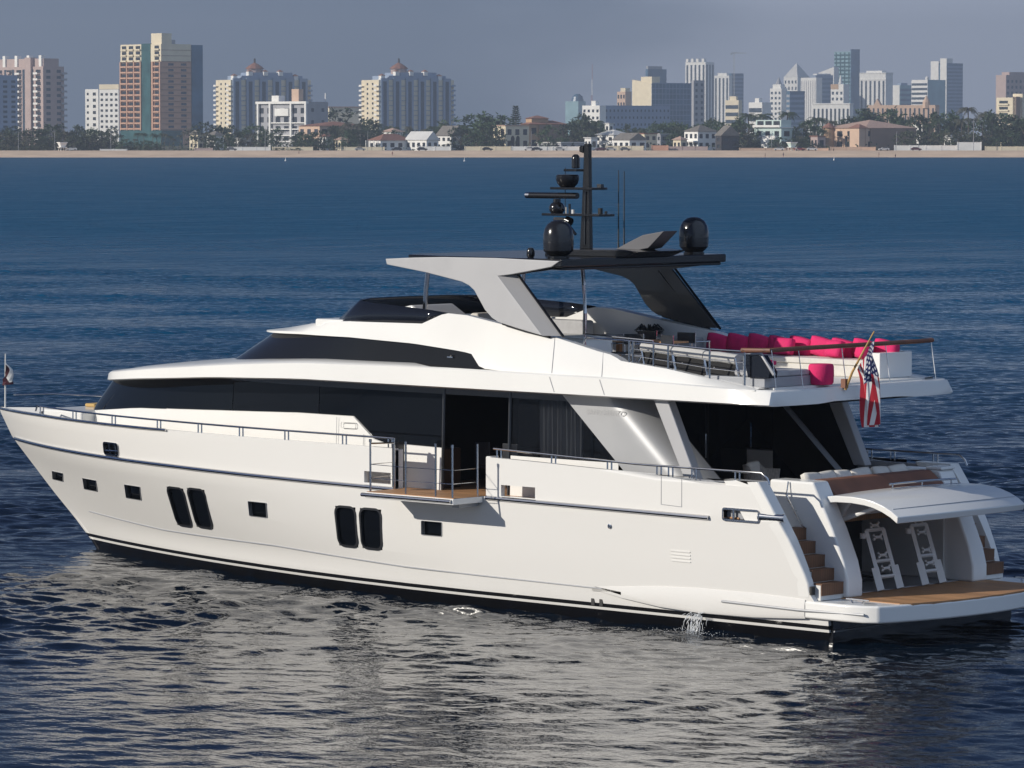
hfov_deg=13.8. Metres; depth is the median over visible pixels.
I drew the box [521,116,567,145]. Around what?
beach house
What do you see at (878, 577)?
watercraft cradle
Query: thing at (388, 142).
beach house
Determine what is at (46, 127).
shore tree
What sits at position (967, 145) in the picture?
garden wall
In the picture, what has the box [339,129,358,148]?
shore tree
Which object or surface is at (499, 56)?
sky
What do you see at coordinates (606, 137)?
beach house
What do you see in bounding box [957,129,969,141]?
shore tree
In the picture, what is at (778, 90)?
downtown tower
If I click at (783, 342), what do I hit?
magenta cushion
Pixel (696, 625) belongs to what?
water outflow
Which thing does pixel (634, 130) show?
shore tree
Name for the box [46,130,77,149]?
shore tree
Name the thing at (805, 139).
beach shrub
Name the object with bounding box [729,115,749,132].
shore tree
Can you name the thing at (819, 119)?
shore tree
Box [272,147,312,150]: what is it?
garden wall
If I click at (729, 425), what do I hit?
saloon doors
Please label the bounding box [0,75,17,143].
apartment tower
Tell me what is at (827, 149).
garden wall
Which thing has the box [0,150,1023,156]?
beach
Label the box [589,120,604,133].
palm tree
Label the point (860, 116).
shore tree
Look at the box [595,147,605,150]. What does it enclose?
parked car
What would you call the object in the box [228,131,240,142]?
shore tree
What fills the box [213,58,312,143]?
domed tower
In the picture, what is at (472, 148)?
garden wall
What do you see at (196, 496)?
hull window
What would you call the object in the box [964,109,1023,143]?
shore tree
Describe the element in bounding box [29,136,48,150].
shore tree
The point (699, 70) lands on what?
downtown tower
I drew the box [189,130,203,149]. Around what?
beach house
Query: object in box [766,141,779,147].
beach shrub
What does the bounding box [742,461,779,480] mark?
wicker armchair
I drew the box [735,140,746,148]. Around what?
shore tree
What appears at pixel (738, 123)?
shore tree
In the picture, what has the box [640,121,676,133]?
shore tree
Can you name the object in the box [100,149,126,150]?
garden wall
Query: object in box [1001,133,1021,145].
shore tree
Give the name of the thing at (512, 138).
arched window
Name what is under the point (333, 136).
shore tree
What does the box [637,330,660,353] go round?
canvas chair
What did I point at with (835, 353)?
magenta cushion
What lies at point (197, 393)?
saloon window
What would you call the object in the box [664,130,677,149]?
shore tree
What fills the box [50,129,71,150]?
shore tree
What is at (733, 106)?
office block
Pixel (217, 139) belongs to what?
shore tree
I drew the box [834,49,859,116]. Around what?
downtown tower
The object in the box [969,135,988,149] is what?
shore tree
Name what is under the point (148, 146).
beach shrub
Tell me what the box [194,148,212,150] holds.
garden wall
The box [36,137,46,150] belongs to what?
shore tree
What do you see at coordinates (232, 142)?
shore tree
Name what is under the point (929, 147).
garden wall
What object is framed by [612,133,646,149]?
beach house
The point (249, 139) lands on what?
shore tree
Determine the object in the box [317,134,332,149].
beach house
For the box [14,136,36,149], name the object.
shore tree
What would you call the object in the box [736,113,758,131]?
palm tree
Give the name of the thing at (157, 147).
beach shrub
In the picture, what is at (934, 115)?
shore tree
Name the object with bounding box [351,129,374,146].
shore tree
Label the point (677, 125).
shore tree
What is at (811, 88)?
downtown tower
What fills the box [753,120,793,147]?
beach house
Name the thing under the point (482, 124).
shore tree
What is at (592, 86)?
lattice mast
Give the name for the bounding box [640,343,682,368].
deck seat
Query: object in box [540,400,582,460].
curtain
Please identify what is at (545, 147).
garden wall
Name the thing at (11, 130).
shore tree
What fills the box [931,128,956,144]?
shore tree
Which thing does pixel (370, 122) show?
shore tree
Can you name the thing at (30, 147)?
beach shrub
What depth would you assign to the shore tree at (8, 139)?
1715.04 m
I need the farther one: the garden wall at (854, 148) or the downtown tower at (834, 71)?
the downtown tower at (834, 71)
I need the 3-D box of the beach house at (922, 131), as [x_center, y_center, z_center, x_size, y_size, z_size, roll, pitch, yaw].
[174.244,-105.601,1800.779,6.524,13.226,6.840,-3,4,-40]
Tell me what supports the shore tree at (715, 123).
on the ground
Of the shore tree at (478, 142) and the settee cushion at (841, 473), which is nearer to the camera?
the settee cushion at (841, 473)
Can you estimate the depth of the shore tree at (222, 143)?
1731.92 m
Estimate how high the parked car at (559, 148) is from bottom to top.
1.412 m
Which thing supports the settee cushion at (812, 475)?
on the motor yacht
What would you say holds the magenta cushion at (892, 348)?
on the motor yacht
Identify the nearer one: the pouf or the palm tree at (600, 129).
the pouf
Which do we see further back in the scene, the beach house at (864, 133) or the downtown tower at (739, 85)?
the downtown tower at (739, 85)
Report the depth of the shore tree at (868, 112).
1860.18 m
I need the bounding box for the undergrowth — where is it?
[1,140,1008,150]
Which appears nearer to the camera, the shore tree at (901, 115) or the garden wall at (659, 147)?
the garden wall at (659, 147)
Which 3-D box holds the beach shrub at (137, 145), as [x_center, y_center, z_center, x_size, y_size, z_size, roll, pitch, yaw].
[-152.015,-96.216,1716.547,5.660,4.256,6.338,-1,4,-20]
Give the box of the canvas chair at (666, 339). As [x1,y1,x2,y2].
[661,334,673,343]
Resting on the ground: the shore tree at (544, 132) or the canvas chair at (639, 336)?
the shore tree at (544, 132)
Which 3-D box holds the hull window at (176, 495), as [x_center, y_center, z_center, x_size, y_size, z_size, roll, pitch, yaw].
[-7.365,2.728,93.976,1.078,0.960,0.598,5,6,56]
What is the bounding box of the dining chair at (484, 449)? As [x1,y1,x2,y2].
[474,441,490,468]
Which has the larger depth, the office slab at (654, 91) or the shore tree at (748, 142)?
the office slab at (654, 91)
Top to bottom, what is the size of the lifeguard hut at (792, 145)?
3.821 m
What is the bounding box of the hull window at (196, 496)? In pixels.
[187,487,212,529]
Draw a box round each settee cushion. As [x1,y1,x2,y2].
[800,472,821,479]
[818,470,836,478]
[834,470,852,476]
[850,467,871,475]
[870,466,889,473]
[888,464,907,471]
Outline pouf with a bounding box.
[808,363,833,384]
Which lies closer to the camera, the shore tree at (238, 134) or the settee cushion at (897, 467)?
the settee cushion at (897, 467)
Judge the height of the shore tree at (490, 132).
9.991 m
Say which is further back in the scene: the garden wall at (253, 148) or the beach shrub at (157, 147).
the beach shrub at (157, 147)
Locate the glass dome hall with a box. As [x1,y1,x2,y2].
[565,94,585,133]
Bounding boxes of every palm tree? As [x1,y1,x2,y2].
[405,126,414,132]
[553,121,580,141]
[563,118,590,141]
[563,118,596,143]
[566,113,591,141]
[577,120,599,139]
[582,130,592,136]
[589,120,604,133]
[595,126,605,132]
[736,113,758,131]
[750,113,772,125]
[775,111,799,121]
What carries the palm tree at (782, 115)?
on the ground
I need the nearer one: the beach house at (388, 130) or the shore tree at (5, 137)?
the shore tree at (5, 137)
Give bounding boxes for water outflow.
[652,611,719,636]
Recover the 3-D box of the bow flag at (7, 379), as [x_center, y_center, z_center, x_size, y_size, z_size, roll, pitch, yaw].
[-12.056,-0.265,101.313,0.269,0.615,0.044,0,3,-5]
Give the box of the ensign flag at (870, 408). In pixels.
[857,341,880,426]
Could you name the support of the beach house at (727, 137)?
on the ground
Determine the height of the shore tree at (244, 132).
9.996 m
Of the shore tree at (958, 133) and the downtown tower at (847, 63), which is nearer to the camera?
the shore tree at (958, 133)
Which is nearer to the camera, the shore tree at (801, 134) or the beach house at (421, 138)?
the beach house at (421, 138)
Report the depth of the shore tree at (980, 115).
1773.00 m
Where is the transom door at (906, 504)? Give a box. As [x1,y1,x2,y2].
[827,478,1023,523]
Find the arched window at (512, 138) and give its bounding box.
[511,136,514,145]
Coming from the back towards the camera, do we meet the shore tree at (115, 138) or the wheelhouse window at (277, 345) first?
the shore tree at (115, 138)
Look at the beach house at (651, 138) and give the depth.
1738.52 m
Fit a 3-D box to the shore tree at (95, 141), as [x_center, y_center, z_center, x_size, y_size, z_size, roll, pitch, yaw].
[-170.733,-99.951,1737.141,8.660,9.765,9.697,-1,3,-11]
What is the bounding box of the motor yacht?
[0,144,1023,643]
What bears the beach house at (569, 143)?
on the ground
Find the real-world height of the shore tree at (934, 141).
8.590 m
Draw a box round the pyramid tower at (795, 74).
[784,63,808,90]
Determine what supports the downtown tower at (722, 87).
on the ground
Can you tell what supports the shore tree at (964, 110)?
on the ground
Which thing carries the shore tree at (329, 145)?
on the ground
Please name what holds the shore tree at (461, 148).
on the ground
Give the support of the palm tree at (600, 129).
on the ground
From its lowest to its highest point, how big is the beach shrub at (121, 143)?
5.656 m
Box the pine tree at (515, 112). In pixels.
[509,105,521,124]
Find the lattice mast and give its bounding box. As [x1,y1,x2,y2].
[591,64,592,99]
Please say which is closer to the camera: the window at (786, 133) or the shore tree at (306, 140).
the shore tree at (306, 140)
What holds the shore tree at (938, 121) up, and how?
on the ground
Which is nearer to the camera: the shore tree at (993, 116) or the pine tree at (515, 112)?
the shore tree at (993, 116)
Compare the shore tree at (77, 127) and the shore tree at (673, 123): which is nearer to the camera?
the shore tree at (77, 127)
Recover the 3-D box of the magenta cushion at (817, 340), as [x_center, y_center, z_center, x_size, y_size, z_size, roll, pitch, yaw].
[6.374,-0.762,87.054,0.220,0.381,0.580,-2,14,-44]
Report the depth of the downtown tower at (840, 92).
4194.44 m
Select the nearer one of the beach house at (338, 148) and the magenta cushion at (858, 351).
the magenta cushion at (858, 351)
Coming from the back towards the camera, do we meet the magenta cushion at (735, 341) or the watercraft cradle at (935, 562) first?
the magenta cushion at (735, 341)
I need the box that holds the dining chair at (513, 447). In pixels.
[502,443,518,488]
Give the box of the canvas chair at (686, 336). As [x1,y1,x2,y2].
[677,332,709,365]
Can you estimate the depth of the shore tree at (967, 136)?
1717.09 m
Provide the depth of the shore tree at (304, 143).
1730.76 m
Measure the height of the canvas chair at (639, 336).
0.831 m
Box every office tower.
[646,66,666,82]
[691,80,704,126]
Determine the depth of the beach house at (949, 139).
1743.71 m
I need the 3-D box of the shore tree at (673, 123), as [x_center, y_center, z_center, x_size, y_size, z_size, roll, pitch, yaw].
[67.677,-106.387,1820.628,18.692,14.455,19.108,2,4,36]
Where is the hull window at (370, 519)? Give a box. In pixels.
[359,507,382,550]
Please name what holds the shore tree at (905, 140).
on the ground
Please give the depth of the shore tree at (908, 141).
1728.89 m
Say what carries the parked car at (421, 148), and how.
on the ground
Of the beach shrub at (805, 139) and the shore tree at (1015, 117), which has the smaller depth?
the beach shrub at (805, 139)
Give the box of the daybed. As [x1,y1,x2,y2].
[705,353,810,387]
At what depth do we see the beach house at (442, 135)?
1735.24 m
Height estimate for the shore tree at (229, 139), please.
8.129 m
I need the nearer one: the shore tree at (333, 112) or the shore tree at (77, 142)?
the shore tree at (77, 142)
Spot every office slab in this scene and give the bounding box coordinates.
[606,106,669,133]
[632,77,691,128]
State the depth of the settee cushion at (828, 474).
83.11 m
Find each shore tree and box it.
[0,131,13,149]
[0,131,17,149]
[0,133,12,149]
[1,126,22,149]
[4,132,25,149]
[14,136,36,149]
[15,130,35,149]
[19,128,38,147]
[26,128,47,149]
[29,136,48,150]
[33,122,55,142]
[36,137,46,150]
[42,123,65,149]
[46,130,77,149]
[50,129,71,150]
[64,136,85,150]
[69,124,85,147]
[69,130,90,149]
[78,132,102,150]
[80,126,99,149]
[88,129,104,150]
[89,131,112,150]
[91,130,118,148]
[99,133,117,148]
[100,127,121,148]
[184,121,213,144]
[185,129,204,146]
[200,134,216,150]
[204,124,225,142]
[204,135,222,148]
[210,125,233,141]
[212,137,225,150]
[218,134,236,148]
[224,125,239,142]
[226,137,242,146]
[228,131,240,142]
[233,136,247,146]
[238,124,271,144]
[238,133,261,146]
[240,130,253,145]
[254,129,275,146]
[266,126,287,148]
[291,132,306,146]
[294,134,320,146]
[299,132,321,150]
[301,134,316,148]
[309,130,329,150]
[324,137,335,150]
[325,124,340,141]
[325,135,338,150]
[328,107,368,123]
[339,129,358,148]
[340,122,353,129]
[345,129,368,145]
[351,123,360,145]
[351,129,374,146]
[353,118,381,144]
[362,125,379,146]
[369,127,383,135]
[437,111,514,145]
[445,126,476,150]
[458,119,506,145]
[462,130,493,145]
[471,115,504,136]
[472,116,490,142]
[479,129,503,145]
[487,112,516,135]
[534,122,561,145]
[548,138,556,145]
[623,124,636,132]
[629,128,643,132]
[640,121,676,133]
[641,121,668,133]
[655,120,683,133]
[662,122,691,134]
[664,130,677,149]
[668,126,684,136]
[685,121,708,129]
[706,117,720,128]
[708,120,720,128]
[709,122,732,131]
[720,118,758,146]
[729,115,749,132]
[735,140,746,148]
[739,124,759,147]
[739,132,761,147]
[739,134,759,147]
[751,138,760,147]
[792,123,815,147]
[793,119,826,146]
[806,117,825,125]
[825,120,838,125]
[840,115,868,123]
[855,104,875,120]
[855,109,882,121]
[876,106,913,125]
[883,110,911,125]
[892,129,918,144]
[898,130,924,144]
[909,113,939,144]
[911,111,950,144]
[922,123,937,142]
[924,109,969,138]
[927,133,948,144]
[928,119,947,143]
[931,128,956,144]
[932,118,948,137]
[938,122,964,143]
[943,115,975,141]
[950,119,971,129]
[951,130,974,144]
[956,107,977,138]
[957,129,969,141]
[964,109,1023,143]
[964,132,982,148]
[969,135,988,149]
[974,111,991,131]
[974,134,989,149]
[975,122,990,134]
[978,117,1015,145]
[982,137,997,148]
[984,114,1000,135]
[984,125,1017,145]
[986,120,1023,141]
[986,137,1005,145]
[998,135,1011,145]
[1000,114,1023,135]
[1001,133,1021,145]
[1010,119,1023,142]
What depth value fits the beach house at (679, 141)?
1716.71 m
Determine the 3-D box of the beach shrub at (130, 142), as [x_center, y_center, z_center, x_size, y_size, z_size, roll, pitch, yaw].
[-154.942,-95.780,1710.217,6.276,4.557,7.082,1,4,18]
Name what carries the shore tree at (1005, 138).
on the ground
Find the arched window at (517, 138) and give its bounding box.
[516,136,519,145]
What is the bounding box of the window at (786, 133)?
[784,131,789,135]
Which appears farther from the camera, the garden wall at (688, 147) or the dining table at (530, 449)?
the garden wall at (688, 147)
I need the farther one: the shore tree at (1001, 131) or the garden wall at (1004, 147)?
the shore tree at (1001, 131)
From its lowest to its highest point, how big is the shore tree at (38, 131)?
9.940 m
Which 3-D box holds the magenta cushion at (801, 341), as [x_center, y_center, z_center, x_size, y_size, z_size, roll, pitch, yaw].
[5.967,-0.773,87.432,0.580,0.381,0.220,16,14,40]
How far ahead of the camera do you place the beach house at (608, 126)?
1827.44 m
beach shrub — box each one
[25,144,37,150]
[34,144,47,150]
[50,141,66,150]
[114,138,130,148]
[123,141,136,150]
[129,141,142,150]
[138,139,158,150]
[150,143,165,150]
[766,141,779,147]
[768,136,787,147]
[786,138,805,149]
[794,138,812,147]
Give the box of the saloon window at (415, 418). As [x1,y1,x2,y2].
[319,386,441,447]
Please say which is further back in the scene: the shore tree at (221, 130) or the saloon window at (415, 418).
the shore tree at (221, 130)
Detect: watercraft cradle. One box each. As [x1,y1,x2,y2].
[860,521,903,591]
[905,521,945,585]
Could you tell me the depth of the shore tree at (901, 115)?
1880.60 m
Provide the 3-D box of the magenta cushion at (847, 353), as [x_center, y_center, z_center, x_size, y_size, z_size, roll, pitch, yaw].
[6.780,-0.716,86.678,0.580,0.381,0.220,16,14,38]
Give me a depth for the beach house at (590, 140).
1728.45 m
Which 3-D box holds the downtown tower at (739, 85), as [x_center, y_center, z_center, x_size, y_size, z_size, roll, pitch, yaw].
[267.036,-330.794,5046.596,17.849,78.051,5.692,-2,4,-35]
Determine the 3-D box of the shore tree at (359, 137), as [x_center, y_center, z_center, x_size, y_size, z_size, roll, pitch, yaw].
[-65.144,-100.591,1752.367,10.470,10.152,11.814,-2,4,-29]
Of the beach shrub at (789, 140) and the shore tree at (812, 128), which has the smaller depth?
the beach shrub at (789, 140)
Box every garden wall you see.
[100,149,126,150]
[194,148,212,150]
[227,147,270,150]
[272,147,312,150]
[344,147,384,150]
[419,146,450,150]
[464,146,510,150]
[511,146,579,149]
[605,146,643,149]
[651,145,668,149]
[669,146,707,149]
[739,148,828,150]
[830,147,875,149]
[894,145,956,149]
[957,142,981,149]
[985,146,1023,149]
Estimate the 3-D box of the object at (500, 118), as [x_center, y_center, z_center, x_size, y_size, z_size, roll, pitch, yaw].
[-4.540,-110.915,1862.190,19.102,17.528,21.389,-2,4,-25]
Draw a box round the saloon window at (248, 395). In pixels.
[232,380,318,413]
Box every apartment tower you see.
[0,55,67,144]
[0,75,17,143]
[120,33,202,145]
[996,72,1023,97]
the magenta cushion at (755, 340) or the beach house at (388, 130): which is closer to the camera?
the magenta cushion at (755, 340)
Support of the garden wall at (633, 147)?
on the ground
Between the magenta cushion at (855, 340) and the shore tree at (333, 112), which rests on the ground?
the shore tree at (333, 112)
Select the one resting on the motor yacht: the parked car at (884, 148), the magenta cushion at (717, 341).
the magenta cushion at (717, 341)
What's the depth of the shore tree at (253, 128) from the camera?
1832.88 m
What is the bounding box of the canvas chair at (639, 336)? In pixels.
[611,333,643,362]
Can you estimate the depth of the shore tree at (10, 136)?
1726.45 m
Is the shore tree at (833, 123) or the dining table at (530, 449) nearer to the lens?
the dining table at (530, 449)
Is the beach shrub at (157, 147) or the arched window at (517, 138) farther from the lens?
the arched window at (517, 138)
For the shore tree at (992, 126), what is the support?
on the ground
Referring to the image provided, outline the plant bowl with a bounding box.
[635,323,663,334]
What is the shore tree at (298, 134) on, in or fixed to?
on the ground
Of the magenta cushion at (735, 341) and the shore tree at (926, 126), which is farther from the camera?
the shore tree at (926, 126)
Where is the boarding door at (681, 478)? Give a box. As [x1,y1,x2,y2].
[661,478,681,506]
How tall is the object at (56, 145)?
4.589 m
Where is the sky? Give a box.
[0,0,1023,135]
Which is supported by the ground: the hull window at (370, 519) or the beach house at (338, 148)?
the beach house at (338, 148)
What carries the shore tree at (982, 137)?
on the ground
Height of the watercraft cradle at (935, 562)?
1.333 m
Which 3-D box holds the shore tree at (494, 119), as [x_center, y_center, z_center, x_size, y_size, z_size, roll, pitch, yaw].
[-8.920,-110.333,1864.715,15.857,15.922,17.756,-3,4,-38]
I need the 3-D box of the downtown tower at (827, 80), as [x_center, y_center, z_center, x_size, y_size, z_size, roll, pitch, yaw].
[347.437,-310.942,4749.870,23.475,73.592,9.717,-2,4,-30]
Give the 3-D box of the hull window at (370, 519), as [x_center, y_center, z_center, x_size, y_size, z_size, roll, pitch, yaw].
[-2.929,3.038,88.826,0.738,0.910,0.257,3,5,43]
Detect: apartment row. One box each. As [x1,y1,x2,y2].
[812,103,853,135]
[868,95,938,133]
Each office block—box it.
[725,96,741,130]
[749,98,770,138]
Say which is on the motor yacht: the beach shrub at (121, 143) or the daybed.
the daybed
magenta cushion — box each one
[706,332,726,351]
[726,333,747,352]
[748,333,770,353]
[768,335,783,353]
[772,338,794,354]
[790,335,812,355]
[810,336,830,356]
[824,340,844,357]
[832,338,854,357]
[852,338,873,355]
[854,341,868,358]
[874,338,899,352]
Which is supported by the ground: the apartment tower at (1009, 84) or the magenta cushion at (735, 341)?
the apartment tower at (1009, 84)
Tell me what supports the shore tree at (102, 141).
on the ground
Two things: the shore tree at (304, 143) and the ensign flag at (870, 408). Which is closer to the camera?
the ensign flag at (870, 408)
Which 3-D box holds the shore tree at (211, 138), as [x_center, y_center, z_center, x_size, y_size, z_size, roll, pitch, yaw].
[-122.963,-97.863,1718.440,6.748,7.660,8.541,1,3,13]
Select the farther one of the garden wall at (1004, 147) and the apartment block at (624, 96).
the apartment block at (624, 96)
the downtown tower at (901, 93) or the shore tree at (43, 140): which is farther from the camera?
the downtown tower at (901, 93)
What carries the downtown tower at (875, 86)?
on the ground
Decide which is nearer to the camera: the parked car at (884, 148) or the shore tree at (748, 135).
the parked car at (884, 148)
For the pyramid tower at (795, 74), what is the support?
on the ground
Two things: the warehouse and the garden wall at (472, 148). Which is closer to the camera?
the garden wall at (472, 148)
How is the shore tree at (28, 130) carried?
on the ground
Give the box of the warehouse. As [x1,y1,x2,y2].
[328,106,360,123]
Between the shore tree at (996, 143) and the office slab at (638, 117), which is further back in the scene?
the office slab at (638, 117)
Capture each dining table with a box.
[491,447,539,456]
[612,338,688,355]
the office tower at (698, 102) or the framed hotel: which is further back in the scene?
the office tower at (698, 102)
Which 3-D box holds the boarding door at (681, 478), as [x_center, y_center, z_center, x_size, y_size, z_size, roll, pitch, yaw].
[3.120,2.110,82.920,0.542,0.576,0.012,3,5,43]
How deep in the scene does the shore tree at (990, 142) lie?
1716.06 m
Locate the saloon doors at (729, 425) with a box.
[591,402,750,480]
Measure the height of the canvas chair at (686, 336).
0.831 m
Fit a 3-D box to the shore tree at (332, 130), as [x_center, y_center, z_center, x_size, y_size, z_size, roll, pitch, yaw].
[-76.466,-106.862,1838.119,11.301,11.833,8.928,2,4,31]
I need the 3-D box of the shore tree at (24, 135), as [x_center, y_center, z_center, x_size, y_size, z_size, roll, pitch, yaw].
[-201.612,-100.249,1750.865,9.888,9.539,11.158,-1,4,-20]
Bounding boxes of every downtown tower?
[685,59,713,127]
[714,73,731,126]
[729,73,743,119]
[770,78,786,119]
[786,91,804,135]
[801,78,821,132]
[811,74,832,102]
[818,67,838,83]
[831,75,848,102]
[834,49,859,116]
[859,71,892,113]
[893,83,910,104]
[911,76,945,131]
[931,58,962,135]
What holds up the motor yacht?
on the sea
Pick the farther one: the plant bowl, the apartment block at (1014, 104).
the apartment block at (1014, 104)
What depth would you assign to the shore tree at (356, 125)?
1821.93 m
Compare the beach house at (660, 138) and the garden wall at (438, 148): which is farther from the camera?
the beach house at (660, 138)
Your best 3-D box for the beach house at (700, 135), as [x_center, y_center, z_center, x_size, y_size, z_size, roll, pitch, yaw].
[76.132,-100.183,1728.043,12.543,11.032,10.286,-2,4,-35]
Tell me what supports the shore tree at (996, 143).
on the ground
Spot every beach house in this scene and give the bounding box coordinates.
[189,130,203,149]
[207,131,223,149]
[299,121,367,146]
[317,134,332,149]
[334,137,346,150]
[368,134,405,150]
[382,128,403,135]
[405,131,439,150]
[436,126,464,150]
[492,125,529,145]
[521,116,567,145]
[536,142,585,145]
[583,137,598,149]
[594,130,624,147]
[605,123,614,130]
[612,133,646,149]
[640,133,657,149]
[657,134,674,145]
[672,136,687,145]
[684,125,716,149]
[714,126,740,149]
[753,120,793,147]
[809,136,826,147]
[823,120,915,149]
[912,121,929,143]
[944,135,958,144]
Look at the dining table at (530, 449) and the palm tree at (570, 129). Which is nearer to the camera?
the dining table at (530, 449)
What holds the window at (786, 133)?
in the beach house at (779, 128)
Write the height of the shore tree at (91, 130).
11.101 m
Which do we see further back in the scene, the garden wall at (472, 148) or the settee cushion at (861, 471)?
the garden wall at (472, 148)
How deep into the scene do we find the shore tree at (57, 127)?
1734.61 m
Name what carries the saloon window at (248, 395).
in the motor yacht
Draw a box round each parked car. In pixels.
[417,147,427,150]
[554,147,565,150]
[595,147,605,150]
[620,147,630,150]
[878,147,889,150]
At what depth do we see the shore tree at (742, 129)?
1741.06 m
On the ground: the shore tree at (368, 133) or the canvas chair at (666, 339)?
the shore tree at (368, 133)
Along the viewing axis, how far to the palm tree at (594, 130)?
1752.74 m
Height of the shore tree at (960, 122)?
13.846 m
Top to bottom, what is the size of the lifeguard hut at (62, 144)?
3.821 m
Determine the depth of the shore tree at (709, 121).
1777.48 m
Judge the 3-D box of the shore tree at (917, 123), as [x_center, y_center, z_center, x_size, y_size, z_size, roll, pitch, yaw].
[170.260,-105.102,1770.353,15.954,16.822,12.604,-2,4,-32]
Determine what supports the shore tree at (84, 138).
on the ground
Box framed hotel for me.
[255,89,327,146]
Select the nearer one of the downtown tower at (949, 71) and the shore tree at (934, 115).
the shore tree at (934, 115)
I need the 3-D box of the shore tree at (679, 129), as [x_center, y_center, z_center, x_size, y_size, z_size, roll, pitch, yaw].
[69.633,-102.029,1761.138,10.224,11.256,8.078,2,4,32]
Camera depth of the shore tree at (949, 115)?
1795.62 m
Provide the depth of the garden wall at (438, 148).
1706.39 m
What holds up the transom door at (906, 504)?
in the motor yacht
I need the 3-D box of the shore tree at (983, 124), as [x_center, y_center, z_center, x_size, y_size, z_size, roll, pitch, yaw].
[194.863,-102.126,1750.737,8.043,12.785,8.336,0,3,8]
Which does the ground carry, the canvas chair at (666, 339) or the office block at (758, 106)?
the office block at (758, 106)
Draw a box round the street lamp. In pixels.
[973,119,974,149]
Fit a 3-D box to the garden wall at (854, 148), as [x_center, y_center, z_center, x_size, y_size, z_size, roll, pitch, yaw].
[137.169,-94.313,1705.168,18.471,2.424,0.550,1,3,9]
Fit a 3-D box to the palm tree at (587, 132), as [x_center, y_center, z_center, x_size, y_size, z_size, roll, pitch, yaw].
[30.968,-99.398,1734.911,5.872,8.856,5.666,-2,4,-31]
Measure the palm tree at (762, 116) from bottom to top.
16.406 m
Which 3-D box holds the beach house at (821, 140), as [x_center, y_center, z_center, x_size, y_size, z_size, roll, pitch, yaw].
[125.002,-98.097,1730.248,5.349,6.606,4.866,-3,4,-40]
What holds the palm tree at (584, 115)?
on the ground
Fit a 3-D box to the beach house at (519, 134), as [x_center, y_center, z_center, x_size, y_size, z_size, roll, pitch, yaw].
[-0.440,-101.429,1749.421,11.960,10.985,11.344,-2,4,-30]
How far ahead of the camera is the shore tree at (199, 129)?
1788.93 m
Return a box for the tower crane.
[731,52,738,95]
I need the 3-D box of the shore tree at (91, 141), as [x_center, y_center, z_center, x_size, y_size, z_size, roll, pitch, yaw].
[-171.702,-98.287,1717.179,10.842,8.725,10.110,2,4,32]
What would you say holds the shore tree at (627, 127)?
on the ground
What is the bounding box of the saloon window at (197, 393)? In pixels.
[167,378,233,410]
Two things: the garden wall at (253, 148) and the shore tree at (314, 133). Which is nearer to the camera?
the garden wall at (253, 148)
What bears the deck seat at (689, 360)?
on the motor yacht
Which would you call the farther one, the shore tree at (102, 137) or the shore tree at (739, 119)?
the shore tree at (739, 119)
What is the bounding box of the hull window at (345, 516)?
[334,505,357,547]
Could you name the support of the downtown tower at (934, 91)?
on the ground
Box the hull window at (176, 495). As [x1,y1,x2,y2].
[167,486,192,527]
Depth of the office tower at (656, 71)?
4296.55 m
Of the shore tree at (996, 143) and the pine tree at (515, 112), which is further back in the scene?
the pine tree at (515, 112)
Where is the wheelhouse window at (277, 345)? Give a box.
[235,333,483,369]
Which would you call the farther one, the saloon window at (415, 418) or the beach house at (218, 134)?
the beach house at (218, 134)
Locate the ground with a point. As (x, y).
(168, 149)
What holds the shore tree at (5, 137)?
on the ground
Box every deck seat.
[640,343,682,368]
[671,347,714,375]
[703,351,746,375]
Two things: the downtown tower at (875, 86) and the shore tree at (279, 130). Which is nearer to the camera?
the shore tree at (279, 130)
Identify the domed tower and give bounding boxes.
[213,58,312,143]
[359,58,455,136]
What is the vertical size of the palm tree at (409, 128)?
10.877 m
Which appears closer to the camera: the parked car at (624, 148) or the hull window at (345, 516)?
the hull window at (345, 516)
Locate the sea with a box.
[0,157,1023,767]
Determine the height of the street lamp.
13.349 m
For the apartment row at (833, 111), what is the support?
on the ground
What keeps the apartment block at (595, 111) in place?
on the ground
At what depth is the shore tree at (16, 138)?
1723.64 m
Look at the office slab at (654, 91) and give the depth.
2904.23 m
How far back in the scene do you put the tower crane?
5036.34 m
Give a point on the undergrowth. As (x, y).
(189, 148)
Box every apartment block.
[85,89,99,140]
[99,84,119,141]
[582,101,605,125]
[617,88,631,105]
[996,94,1023,124]
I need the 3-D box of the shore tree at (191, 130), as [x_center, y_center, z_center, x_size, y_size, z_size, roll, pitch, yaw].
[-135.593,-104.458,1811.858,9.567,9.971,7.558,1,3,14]
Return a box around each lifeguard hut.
[57,142,69,150]
[786,142,798,150]
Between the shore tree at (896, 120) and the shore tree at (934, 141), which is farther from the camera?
the shore tree at (896, 120)
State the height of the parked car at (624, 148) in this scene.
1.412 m
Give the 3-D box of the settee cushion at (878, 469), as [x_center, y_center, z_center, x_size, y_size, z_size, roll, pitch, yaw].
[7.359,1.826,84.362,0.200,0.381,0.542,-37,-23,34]
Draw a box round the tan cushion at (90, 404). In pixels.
[85,403,96,406]
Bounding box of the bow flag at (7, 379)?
[2,361,12,385]
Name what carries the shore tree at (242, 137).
on the ground
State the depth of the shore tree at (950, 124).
1774.54 m
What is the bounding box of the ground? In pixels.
[31,136,988,150]
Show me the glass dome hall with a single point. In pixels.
(574, 105)
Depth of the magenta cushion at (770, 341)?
87.84 m

